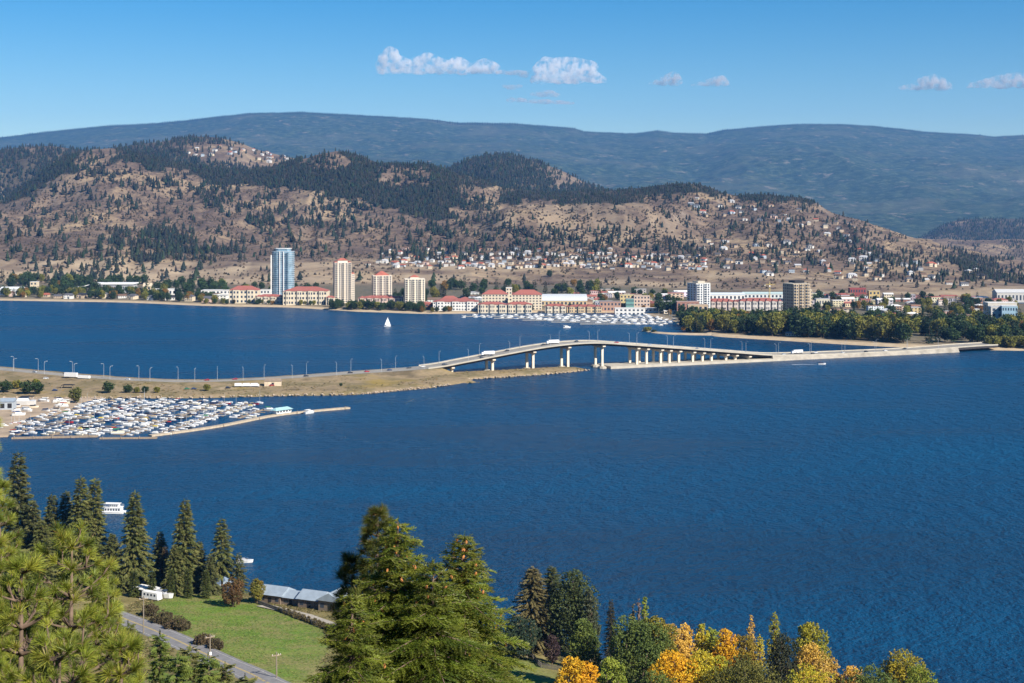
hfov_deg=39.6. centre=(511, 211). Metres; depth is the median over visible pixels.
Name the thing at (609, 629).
spruce tree
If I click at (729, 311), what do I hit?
park tree
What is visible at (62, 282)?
grove tree
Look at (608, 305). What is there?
office block
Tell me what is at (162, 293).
shore tree
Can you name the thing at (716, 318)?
park tree
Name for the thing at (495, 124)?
mountain forest
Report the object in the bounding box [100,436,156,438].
fuel dock
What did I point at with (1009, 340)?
shore bush
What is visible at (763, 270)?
house
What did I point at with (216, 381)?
road markings
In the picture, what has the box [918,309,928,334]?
park tree
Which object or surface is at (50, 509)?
fir tree
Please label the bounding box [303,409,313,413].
cabin cruiser
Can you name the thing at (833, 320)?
park tree
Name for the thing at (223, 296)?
town building
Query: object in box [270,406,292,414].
dock pavilion
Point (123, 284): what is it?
long hall
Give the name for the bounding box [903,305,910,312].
town tree
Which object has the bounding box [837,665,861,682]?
autumn tree
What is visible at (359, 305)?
shore tree
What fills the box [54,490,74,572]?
fir tree
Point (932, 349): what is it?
roadway
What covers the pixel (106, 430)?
cabin cruiser
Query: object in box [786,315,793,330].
park tree
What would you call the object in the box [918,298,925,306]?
town tree
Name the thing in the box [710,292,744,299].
warehouse
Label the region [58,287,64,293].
shore tree
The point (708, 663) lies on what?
autumn tree
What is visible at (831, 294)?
town tree
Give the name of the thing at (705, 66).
sky
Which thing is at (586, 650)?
garden tree
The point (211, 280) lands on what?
grove tree
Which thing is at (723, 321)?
park tree
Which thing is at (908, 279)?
house
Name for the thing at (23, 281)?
grove tree
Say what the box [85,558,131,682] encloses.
pine tree
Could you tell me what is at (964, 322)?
roadside tree
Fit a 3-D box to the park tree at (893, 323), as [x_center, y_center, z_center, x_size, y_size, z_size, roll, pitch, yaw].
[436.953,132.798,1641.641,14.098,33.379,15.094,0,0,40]
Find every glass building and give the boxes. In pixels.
[983,302,1016,315]
[988,306,1000,320]
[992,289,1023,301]
[1000,305,1017,315]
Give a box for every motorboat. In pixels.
[156,588,173,597]
[239,557,252,562]
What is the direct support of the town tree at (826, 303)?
on the shore land
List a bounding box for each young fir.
[2,548,38,682]
[46,561,81,682]
[79,562,105,680]
[95,596,124,679]
[116,643,144,682]
[121,621,142,674]
[144,631,171,682]
[161,651,193,682]
[176,643,203,682]
[192,652,222,682]
[216,661,235,682]
[234,673,257,682]
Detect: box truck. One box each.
[481,351,494,354]
[546,340,558,343]
[791,349,802,353]
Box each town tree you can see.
[259,282,264,288]
[428,279,436,287]
[429,286,437,294]
[431,289,439,296]
[440,282,447,290]
[444,280,452,289]
[457,279,465,289]
[462,287,470,296]
[469,282,476,290]
[478,287,484,294]
[479,281,486,289]
[505,278,511,285]
[511,284,518,291]
[551,288,558,293]
[554,283,560,291]
[566,287,573,293]
[570,279,576,285]
[575,283,584,291]
[578,287,585,293]
[592,278,599,286]
[654,294,661,299]
[654,299,666,311]
[663,300,670,309]
[665,294,670,300]
[667,299,675,309]
[676,310,681,317]
[678,304,685,311]
[814,302,820,308]
[817,291,824,297]
[822,302,830,307]
[828,291,835,297]
[850,301,857,308]
[856,300,861,307]
[860,300,868,309]
[881,297,888,305]
[887,305,896,310]
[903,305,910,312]
[904,292,911,297]
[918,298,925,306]
[919,291,926,298]
[925,298,932,305]
[925,304,932,313]
[942,298,948,305]
[947,302,957,308]
[948,306,957,313]
[974,298,980,303]
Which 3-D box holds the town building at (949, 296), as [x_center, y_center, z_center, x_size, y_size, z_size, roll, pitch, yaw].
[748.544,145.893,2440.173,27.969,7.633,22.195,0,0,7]
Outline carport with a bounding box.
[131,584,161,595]
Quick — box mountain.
[0,112,1023,237]
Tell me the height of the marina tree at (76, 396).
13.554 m
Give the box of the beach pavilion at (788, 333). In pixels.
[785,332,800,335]
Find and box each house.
[53,294,62,297]
[64,293,73,298]
[76,293,86,297]
[117,294,126,297]
[127,294,138,299]
[147,295,156,299]
[184,295,194,300]
[202,296,211,302]
[381,259,388,262]
[392,263,399,267]
[514,264,522,268]
[524,263,531,267]
[562,262,569,266]
[592,265,599,269]
[624,263,631,267]
[724,259,732,262]
[735,259,742,263]
[760,268,769,272]
[764,271,773,275]
[781,239,790,244]
[788,268,794,272]
[822,261,829,266]
[823,232,830,236]
[833,273,842,278]
[846,273,856,277]
[859,255,867,260]
[865,267,872,271]
[872,276,881,279]
[905,277,912,281]
[925,262,936,266]
[959,282,968,285]
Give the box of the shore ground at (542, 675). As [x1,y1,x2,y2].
[1,586,877,682]
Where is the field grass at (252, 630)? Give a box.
[149,594,326,682]
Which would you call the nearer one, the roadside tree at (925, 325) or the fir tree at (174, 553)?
the fir tree at (174, 553)
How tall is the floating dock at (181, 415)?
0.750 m
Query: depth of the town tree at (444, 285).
2591.12 m
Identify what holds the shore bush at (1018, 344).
on the shore land
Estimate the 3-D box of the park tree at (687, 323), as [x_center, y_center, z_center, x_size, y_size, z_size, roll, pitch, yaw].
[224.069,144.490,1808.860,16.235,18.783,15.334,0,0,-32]
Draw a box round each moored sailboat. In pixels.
[183,414,191,427]
[246,402,256,416]
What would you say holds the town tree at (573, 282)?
on the shore land
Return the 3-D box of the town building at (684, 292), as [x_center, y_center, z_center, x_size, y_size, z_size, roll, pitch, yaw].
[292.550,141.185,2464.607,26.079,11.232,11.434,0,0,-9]
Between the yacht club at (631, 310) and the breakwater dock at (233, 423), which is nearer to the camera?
the breakwater dock at (233, 423)
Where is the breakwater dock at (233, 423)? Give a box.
[148,406,349,436]
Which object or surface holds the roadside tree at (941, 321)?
on the shore land
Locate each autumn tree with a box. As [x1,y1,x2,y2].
[553,656,600,682]
[646,650,702,682]
[664,623,690,667]
[677,622,697,679]
[683,648,730,682]
[693,623,713,671]
[708,628,743,681]
[730,634,760,682]
[782,663,839,682]
[791,621,833,680]
[793,642,830,682]
[824,656,840,682]
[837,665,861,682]
[877,648,932,682]
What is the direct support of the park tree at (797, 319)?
on the shore land
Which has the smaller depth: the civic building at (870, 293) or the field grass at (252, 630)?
the field grass at (252, 630)
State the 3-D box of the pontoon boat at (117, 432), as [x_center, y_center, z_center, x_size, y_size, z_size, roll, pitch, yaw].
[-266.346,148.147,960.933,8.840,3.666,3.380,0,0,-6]
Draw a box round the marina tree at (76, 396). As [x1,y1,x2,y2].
[68,387,81,402]
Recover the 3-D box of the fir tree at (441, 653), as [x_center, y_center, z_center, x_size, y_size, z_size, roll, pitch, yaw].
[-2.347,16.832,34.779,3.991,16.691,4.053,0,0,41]
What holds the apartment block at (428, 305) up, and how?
on the shore land
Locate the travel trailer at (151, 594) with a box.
[142,589,161,599]
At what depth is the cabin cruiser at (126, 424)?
996.20 m
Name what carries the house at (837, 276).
on the shore land
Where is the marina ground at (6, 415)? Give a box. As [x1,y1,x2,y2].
[0,397,101,436]
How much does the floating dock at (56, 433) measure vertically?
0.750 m
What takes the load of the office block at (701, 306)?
on the shore land
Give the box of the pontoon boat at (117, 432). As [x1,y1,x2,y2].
[111,428,124,433]
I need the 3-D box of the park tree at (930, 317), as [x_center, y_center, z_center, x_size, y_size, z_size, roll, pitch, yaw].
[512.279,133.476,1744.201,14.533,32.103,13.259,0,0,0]
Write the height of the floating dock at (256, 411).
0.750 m
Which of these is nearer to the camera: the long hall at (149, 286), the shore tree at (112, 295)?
the shore tree at (112, 295)
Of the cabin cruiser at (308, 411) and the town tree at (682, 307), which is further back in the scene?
the town tree at (682, 307)
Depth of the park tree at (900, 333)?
1601.04 m
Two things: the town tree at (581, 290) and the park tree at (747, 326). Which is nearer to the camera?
the park tree at (747, 326)
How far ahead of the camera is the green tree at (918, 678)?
391.50 m
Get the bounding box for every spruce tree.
[506,566,561,656]
[538,566,567,649]
[601,599,616,677]
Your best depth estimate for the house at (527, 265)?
3075.57 m
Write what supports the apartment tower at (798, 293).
on the shore land
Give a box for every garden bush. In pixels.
[220,577,244,606]
[543,633,560,664]
[841,662,897,682]
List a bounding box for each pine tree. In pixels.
[0,397,14,680]
[0,476,30,681]
[0,551,70,682]
[14,518,145,682]
[15,614,98,682]
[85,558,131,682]
[92,628,151,682]
[320,549,368,655]
[346,501,400,620]
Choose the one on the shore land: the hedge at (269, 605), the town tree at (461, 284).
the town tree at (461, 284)
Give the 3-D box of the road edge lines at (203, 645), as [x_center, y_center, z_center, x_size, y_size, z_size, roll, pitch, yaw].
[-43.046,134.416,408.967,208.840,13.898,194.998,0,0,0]
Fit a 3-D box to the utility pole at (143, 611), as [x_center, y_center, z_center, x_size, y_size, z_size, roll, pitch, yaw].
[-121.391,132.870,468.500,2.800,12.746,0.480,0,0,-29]
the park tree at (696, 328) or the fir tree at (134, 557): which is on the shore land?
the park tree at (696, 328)
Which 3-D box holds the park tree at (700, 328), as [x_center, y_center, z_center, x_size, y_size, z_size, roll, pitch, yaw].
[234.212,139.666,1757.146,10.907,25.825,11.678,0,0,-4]
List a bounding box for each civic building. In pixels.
[848,288,865,295]
[867,290,879,298]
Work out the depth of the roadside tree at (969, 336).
1606.58 m
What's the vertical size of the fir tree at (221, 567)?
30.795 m
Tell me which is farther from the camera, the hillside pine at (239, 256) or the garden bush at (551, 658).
the hillside pine at (239, 256)
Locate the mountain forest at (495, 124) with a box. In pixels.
[0,111,1022,138]
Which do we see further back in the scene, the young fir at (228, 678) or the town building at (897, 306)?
the town building at (897, 306)
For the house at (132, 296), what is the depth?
2403.39 m
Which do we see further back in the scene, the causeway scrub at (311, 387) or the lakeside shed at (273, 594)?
the causeway scrub at (311, 387)
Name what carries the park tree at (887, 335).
on the shore land
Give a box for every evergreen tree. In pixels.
[544,569,600,651]
[579,589,602,660]
[763,631,803,682]
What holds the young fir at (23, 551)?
on the shore ground at (542, 675)
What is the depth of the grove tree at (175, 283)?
2663.57 m
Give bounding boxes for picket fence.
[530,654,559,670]
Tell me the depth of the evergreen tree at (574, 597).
463.99 m
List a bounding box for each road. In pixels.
[0,366,426,381]
[120,611,290,682]
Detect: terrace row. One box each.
[710,298,737,309]
[736,298,782,310]
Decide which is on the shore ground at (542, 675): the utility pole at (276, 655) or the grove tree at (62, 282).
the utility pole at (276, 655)
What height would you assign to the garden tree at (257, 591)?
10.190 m
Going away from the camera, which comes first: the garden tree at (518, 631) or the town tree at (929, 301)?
the garden tree at (518, 631)
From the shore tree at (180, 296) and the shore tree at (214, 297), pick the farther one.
the shore tree at (180, 296)
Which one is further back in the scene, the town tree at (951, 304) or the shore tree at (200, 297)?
the shore tree at (200, 297)
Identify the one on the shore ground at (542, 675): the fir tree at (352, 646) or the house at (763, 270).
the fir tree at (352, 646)
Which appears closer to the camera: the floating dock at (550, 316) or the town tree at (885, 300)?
the floating dock at (550, 316)
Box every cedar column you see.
[128,570,139,597]
[146,571,156,590]
[167,569,175,596]
[182,568,192,598]
[200,570,211,598]
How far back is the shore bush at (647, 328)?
1778.28 m
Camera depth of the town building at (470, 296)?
2406.56 m
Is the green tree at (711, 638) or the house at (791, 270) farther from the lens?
the house at (791, 270)
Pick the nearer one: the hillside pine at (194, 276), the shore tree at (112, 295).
the shore tree at (112, 295)
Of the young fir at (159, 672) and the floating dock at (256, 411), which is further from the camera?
the floating dock at (256, 411)
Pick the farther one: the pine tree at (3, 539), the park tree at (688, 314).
the park tree at (688, 314)
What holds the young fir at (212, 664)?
on the shore ground at (542, 675)
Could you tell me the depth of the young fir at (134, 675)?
99.84 m
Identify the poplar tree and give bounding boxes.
[628,604,636,675]
[637,598,641,620]
[640,597,648,622]
[745,615,756,682]
[753,634,765,680]
[766,611,782,679]
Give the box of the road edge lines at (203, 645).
[123,612,285,682]
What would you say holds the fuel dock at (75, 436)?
on the lake water
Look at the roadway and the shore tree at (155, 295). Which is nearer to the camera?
the roadway
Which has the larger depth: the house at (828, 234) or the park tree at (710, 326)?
the house at (828, 234)
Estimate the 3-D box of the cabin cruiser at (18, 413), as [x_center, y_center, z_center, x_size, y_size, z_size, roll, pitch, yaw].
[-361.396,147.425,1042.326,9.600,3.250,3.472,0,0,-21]
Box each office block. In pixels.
[599,301,620,310]
[619,294,633,306]
[625,298,633,306]
[633,295,649,306]
[676,301,698,312]
[687,304,707,310]
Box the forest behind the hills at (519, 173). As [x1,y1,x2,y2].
[0,133,610,198]
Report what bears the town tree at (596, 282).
on the shore land
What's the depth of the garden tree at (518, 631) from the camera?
452.88 m
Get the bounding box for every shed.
[0,398,16,409]
[260,584,294,604]
[281,589,299,605]
[295,589,329,608]
[316,589,344,611]
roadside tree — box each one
[923,321,932,333]
[924,321,934,343]
[926,321,939,334]
[933,309,946,319]
[933,318,948,335]
[933,322,940,342]
[938,325,949,340]
[945,311,956,318]
[946,318,958,329]
[946,326,960,342]
[956,315,966,326]
[958,320,972,338]
[958,321,971,339]
[962,318,976,325]
[966,326,975,341]
[969,324,986,341]
[976,323,989,341]
[977,312,985,322]
[982,320,992,326]
[984,310,992,322]
[985,324,999,335]
[994,323,1012,335]
[995,318,1011,326]
[1003,314,1011,322]
[1006,318,1019,330]
[1010,325,1023,336]
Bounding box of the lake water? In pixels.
[0,296,1023,682]
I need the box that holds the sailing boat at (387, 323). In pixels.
[384,318,390,326]
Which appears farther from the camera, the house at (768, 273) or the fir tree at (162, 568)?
the house at (768, 273)
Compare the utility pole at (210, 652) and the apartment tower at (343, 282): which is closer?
the utility pole at (210, 652)
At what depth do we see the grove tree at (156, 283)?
2600.91 m
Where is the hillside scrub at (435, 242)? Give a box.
[0,164,1023,289]
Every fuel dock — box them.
[11,434,97,438]
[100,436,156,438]
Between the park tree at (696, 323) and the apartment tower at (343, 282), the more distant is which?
the apartment tower at (343, 282)
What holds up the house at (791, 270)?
on the shore land
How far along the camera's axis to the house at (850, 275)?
2925.26 m
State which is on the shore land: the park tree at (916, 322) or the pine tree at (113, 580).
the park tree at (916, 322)
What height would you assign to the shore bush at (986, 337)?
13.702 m
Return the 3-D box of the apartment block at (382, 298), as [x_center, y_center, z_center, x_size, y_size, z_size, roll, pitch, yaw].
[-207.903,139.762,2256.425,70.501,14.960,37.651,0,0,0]
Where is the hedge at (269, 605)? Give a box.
[258,600,315,625]
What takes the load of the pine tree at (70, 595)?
on the shore ground at (542, 675)
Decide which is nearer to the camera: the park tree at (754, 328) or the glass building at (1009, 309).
the park tree at (754, 328)
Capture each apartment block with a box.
[229,286,260,302]
[255,294,282,303]
[283,286,329,304]
[326,296,334,304]
[358,295,403,302]
[424,302,432,309]
[544,304,565,312]
[566,304,601,312]
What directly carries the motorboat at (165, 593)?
on the shore ground at (542, 675)
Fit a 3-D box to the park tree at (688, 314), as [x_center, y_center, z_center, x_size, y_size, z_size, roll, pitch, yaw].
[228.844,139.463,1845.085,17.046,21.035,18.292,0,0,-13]
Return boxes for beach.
[642,330,711,335]
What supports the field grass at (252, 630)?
on the shore ground at (542, 675)
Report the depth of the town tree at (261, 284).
2655.54 m
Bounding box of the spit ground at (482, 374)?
[432,367,583,379]
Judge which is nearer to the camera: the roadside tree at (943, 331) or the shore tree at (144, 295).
the roadside tree at (943, 331)
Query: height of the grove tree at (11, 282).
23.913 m
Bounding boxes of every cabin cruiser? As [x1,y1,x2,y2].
[9,429,19,433]
[12,411,25,415]
[16,395,35,404]
[21,406,31,411]
[38,397,48,401]
[57,399,69,403]
[90,431,100,435]
[101,428,112,432]
[115,397,124,400]
[120,422,131,425]
[121,412,131,415]
[138,421,149,424]
[190,405,200,408]
[193,420,203,423]
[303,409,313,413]
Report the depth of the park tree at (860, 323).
1639.86 m
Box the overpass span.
[942,342,997,349]
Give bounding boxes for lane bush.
[292,612,301,617]
[312,619,320,625]
[318,621,326,627]
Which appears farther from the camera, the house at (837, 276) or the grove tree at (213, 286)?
the house at (837, 276)
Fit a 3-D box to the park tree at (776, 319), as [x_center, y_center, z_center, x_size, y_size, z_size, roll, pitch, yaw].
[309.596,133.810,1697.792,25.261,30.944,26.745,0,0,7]
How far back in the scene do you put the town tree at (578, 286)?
2541.11 m
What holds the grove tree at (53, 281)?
on the shore land
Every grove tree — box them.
[0,268,4,281]
[5,276,16,286]
[18,274,27,285]
[31,272,38,280]
[38,274,44,281]
[48,278,58,285]
[59,278,69,288]
[66,274,73,280]
[67,281,74,288]
[76,277,83,285]
[84,278,92,287]
[90,281,100,288]
[115,274,124,281]
[126,275,133,281]
[133,275,140,285]
[140,273,148,282]
[154,281,160,287]
[172,279,180,287]
[178,276,185,284]
[180,282,192,292]
[197,276,204,283]
[198,280,208,289]
[206,277,215,286]
[208,283,217,288]
[218,278,227,287]
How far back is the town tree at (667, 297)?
2292.31 m
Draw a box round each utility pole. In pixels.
[139,596,147,631]
[205,634,214,666]
[272,652,280,676]
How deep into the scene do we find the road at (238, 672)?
443.98 m
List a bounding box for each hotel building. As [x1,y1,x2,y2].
[433,298,478,310]
[478,302,505,312]
[482,290,507,303]
[506,287,511,302]
[506,302,531,312]
[512,290,541,309]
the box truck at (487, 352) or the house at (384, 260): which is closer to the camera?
the box truck at (487, 352)
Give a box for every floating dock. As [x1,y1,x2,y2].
[13,399,115,428]
[15,400,139,434]
[49,400,175,435]
[83,400,204,434]
[113,401,227,435]
[161,402,253,432]
[238,408,269,418]
[465,316,645,316]
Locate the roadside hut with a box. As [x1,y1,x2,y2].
[264,378,281,385]
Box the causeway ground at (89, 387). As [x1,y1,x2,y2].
[0,366,478,398]
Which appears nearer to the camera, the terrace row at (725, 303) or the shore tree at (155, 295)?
the terrace row at (725, 303)
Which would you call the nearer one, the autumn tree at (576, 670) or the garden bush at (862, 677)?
the autumn tree at (576, 670)
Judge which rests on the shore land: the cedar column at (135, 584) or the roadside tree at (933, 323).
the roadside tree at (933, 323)
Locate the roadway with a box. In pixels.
[758,345,958,360]
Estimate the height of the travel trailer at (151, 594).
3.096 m
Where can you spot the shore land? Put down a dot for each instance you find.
(253, 265)
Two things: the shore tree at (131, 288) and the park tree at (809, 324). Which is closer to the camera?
the park tree at (809, 324)
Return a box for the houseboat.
[102,502,126,513]
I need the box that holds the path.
[259,605,333,624]
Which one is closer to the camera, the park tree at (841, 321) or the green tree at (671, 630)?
the green tree at (671, 630)
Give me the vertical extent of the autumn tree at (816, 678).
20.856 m
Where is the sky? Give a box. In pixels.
[0,0,1023,136]
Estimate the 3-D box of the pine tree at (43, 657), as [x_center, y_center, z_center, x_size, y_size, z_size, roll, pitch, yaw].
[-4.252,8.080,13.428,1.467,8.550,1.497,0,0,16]
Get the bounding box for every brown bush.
[140,603,159,616]
[149,609,172,625]
[163,615,190,631]
[192,633,212,644]
[206,638,223,649]
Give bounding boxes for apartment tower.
[333,258,354,302]
[372,271,391,294]
[404,275,424,302]
[687,281,709,307]
[783,280,811,309]
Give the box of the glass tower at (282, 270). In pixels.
[271,248,294,294]
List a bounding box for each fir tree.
[1,452,39,575]
[19,499,51,581]
[27,520,61,592]
[42,494,63,576]
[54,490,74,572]
[59,477,98,590]
[78,478,109,585]
[99,533,128,592]
[114,490,159,594]
[148,531,169,586]
[155,547,169,590]
[159,545,195,594]
[161,499,203,593]
[191,541,209,589]
[197,555,221,595]
[203,518,238,586]
[231,553,249,594]
[303,588,394,682]
[319,515,475,682]
[372,560,510,682]
[435,531,535,682]
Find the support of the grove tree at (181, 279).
on the shore land
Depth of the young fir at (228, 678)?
109.92 m
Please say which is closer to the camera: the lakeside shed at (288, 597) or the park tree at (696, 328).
the lakeside shed at (288, 597)
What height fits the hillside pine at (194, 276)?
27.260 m
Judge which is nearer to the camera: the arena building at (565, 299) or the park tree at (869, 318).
the park tree at (869, 318)
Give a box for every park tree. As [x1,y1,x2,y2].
[678,312,685,325]
[681,315,693,326]
[682,312,694,319]
[682,318,692,329]
[691,311,698,319]
[691,319,702,331]
[693,315,699,332]
[697,315,704,332]
[698,307,709,312]
[698,314,708,325]
[700,311,713,325]
[706,319,715,331]
[713,314,720,329]
[715,315,730,330]
[725,310,732,331]
[728,319,738,332]
[737,318,748,332]
[746,319,757,332]
[747,316,757,333]
[750,308,759,315]
[754,313,763,319]
[755,319,765,333]
[761,311,781,335]
[766,309,778,313]
[767,311,785,331]
[782,311,793,331]
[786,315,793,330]
[789,317,802,336]
[790,313,806,336]
[799,311,813,335]
[801,317,816,337]
[814,315,829,335]
[814,316,832,337]
[830,304,836,313]
[831,316,840,336]
[832,314,846,337]
[834,309,851,317]
[841,318,858,339]
[848,318,857,339]
[849,315,864,337]
[852,317,870,339]
[862,307,874,315]
[863,321,874,339]
[866,315,879,337]
[870,316,891,340]
[876,321,893,340]
[886,312,896,318]
[889,314,895,340]
[890,316,915,340]
[893,322,912,342]
[909,313,921,330]
[911,318,921,332]
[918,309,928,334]
[926,308,932,320]
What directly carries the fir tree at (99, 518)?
on the shore ground at (542, 675)
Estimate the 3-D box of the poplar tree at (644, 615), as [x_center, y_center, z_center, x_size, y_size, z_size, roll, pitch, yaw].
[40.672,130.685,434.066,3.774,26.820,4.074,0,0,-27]
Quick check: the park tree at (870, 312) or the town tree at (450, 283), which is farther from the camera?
the town tree at (450, 283)
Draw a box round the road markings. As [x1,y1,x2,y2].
[6,368,411,381]
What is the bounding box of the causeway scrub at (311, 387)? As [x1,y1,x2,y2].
[0,366,584,395]
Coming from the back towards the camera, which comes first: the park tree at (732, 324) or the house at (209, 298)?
the house at (209, 298)
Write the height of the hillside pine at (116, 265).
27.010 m
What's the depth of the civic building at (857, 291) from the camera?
2420.00 m
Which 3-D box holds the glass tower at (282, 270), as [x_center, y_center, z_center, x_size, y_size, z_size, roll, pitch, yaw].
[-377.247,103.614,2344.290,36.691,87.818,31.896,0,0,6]
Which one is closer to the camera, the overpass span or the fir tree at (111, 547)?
the fir tree at (111, 547)
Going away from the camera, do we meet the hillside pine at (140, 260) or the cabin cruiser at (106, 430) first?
the cabin cruiser at (106, 430)
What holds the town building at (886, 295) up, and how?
on the shore land
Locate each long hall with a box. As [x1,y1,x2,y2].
[0,287,24,294]
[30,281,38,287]
[74,282,138,292]
[143,283,152,289]
[151,288,174,294]
[201,289,229,294]
[261,289,270,294]
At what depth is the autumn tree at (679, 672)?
376.08 m
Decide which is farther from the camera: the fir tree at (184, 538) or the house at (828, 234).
the house at (828, 234)
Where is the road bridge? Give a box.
[419,340,785,371]
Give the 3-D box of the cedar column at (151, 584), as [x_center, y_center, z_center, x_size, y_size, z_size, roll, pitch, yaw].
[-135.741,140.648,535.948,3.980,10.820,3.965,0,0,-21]
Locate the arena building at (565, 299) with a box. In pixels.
[542,294,586,305]
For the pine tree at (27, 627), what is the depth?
15.47 m
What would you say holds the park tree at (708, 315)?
on the shore land
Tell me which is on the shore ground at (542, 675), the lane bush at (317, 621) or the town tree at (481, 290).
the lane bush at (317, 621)
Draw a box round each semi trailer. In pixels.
[64,372,77,377]
[78,375,89,378]
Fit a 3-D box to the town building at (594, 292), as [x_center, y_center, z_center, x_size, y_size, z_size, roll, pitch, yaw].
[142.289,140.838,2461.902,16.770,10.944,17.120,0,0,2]
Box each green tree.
[604,615,671,682]
[635,615,678,669]
[641,670,677,682]
[701,653,780,682]
[704,627,721,675]
[902,664,937,682]
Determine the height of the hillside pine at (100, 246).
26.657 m
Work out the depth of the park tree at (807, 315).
1694.35 m
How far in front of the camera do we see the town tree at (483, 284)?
2574.14 m
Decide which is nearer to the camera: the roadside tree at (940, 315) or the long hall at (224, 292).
the roadside tree at (940, 315)
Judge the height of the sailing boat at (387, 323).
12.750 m
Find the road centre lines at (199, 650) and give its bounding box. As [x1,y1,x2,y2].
[122,617,268,682]
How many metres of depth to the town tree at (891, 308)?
2013.40 m
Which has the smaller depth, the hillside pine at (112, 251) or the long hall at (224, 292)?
the long hall at (224, 292)
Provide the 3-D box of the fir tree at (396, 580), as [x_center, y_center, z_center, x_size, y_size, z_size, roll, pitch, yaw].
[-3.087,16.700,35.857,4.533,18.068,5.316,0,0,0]
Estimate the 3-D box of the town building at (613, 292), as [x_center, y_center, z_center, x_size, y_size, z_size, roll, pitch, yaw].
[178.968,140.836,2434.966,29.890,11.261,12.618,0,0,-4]
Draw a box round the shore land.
[0,148,1023,350]
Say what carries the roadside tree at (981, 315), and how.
on the shore land
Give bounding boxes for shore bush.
[642,327,651,330]
[983,335,991,342]
[987,336,1000,344]
[995,335,1003,346]
[1004,336,1018,347]
[1014,335,1023,346]
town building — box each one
[217,295,228,298]
[426,298,440,302]
[460,295,477,297]
[587,295,596,297]
[589,290,598,294]
[608,291,625,296]
[667,292,683,299]
[673,290,686,296]
[814,298,829,305]
[831,300,843,306]
[835,293,849,295]
[840,297,854,301]
[843,307,851,311]
[844,302,850,306]
[866,305,883,310]
[875,298,892,304]
[882,293,893,297]
[888,304,901,310]
[895,298,909,301]
[911,306,920,312]
[924,296,941,301]
[937,299,942,304]
[939,295,957,297]
[941,297,956,304]
[992,298,1007,301]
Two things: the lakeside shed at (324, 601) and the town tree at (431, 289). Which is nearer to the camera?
the lakeside shed at (324, 601)
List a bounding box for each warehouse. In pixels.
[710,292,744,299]
[744,292,782,297]
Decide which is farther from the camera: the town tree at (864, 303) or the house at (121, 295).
the house at (121, 295)
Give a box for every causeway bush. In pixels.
[0,379,13,391]
[11,380,20,387]
[18,380,33,393]
[31,381,43,392]
[102,381,114,392]
[122,384,133,392]
[141,386,148,392]
[203,384,211,390]
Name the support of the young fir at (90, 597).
on the shore ground at (542, 675)
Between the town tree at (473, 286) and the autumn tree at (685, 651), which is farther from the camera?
the town tree at (473, 286)
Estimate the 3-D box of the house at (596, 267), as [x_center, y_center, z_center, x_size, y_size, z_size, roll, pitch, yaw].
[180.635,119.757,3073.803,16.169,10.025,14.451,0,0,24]
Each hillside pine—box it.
[8,230,12,240]
[33,261,38,270]
[42,243,47,252]
[76,238,81,246]
[78,262,84,270]
[97,241,103,249]
[109,246,114,254]
[113,261,118,271]
[138,254,142,263]
[164,267,168,278]
[180,261,186,270]
[193,270,196,280]
[237,250,242,259]
[297,271,302,279]
[355,270,362,280]
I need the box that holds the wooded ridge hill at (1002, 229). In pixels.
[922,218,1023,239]
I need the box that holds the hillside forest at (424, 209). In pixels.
[0,145,1023,287]
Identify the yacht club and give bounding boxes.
[614,307,660,313]
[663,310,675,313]
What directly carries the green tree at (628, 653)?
on the shore ground at (542, 675)
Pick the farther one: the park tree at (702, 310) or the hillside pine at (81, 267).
the hillside pine at (81, 267)
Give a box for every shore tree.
[3,287,10,296]
[16,289,22,296]
[30,286,36,294]
[43,286,51,292]
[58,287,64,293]
[76,287,82,292]
[86,290,93,298]
[99,290,105,297]
[109,290,115,298]
[117,288,124,293]
[127,286,134,292]
[135,288,140,294]
[141,291,148,299]
[152,292,159,299]
[159,291,165,299]
[164,291,171,300]
[175,292,183,301]
[197,294,203,301]
[211,295,217,301]
[328,300,334,308]
[333,300,339,308]
[350,300,357,309]
[356,301,362,309]
[366,301,372,309]
[374,302,379,309]
[378,302,383,309]
[388,300,395,309]
[396,301,403,309]
[404,303,409,310]
[406,301,413,310]
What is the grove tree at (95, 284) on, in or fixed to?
on the shore land
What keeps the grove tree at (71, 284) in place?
on the shore land
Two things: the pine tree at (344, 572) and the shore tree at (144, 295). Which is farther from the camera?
the shore tree at (144, 295)
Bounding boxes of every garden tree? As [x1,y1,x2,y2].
[248,578,265,599]
[499,616,541,658]
[566,618,602,681]
[597,656,627,682]
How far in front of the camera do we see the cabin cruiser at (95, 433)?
952.75 m
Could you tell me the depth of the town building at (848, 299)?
2274.11 m

